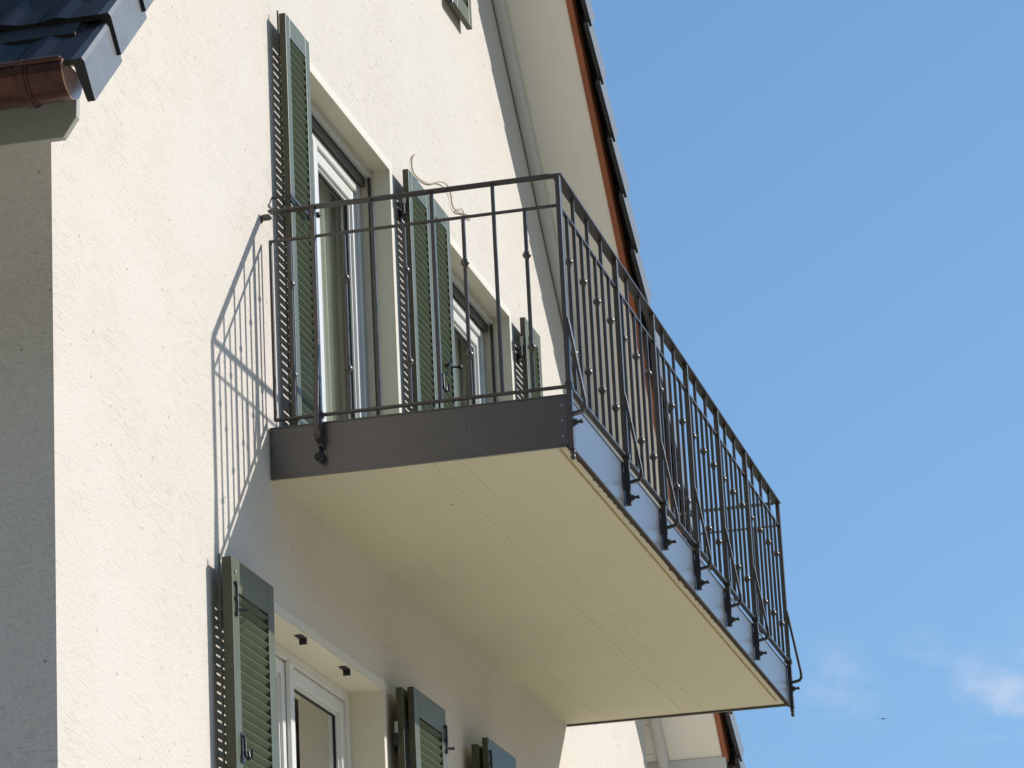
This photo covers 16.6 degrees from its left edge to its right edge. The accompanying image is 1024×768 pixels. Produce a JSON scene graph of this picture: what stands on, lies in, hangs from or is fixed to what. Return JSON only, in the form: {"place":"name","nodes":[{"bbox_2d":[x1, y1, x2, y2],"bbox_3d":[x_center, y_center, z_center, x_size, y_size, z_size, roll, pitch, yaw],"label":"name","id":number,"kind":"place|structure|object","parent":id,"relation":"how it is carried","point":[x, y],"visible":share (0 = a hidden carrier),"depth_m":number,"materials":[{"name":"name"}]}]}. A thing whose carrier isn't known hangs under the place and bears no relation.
{"place":"outdoors","nodes":[
{"label":"outdoors","id":0,"kind":"place"},
{"bbox_2d":[590,0,1023,767],"label":"sky","id":1,"kind":"structure","parent":0,"point":[826,197],"materials":[{"name":"blue"}]},
{"label":"gravel court","id":2,"kind":"structure","parent":0,"visible":0},
{"bbox_2d":[0,0,745,767],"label":"house","id":3,"kind":"structure","parent":2,"relation":"on","point":[186,580],"depth_m":14.36,"materials":[{"name":"beige paint"}]},
{"bbox_2d":[275,642,351,767],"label":"window","id":4,"kind":"structure","parent":3,"relation":"in","point":[314,726],"depth_m":15.21,"materials":[{"name":"white plastic"}]},
{"bbox_2d":[311,101,379,421],"bbox_3d":[-0.938,-0.335,15.996,0.232,1.889,1.616,-7,-17,12],"label":"window","id":5,"kind":"structure","parent":3,"relation":"in","point":[332,183],"depth_m":16.68,"materials":[{"name":"white plastic"}]},
{"bbox_2d":[411,154,470,219],"bbox_3d":[-0.355,-0.979,18.019,0.023,0.187,1.228,-7,-17,12],"label":"cable","id":6,"kind":"object","parent":3,"relation":"attached to","point":[437,182],"visible":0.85,"depth_m":17.96,"materials":[{"name":"beige plastic"}]},
{"bbox_2d":[452,271,495,405],"bbox_3d":[-0.364,0.335,18.300,0.236,1.901,1.651,-7,-17,12],"label":"window","id":7,"kind":"structure","parent":3,"relation":"in","point":[480,316],"depth_m":19.15,"materials":[{"name":"white plastic"}]},
{"bbox_2d":[260,173,802,726],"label":"balcony","id":8,"kind":"structure","parent":3,"relation":"attached to","point":[542,551],"depth_m":15.75,"materials":[{"name":"beige paint"}]}
]}

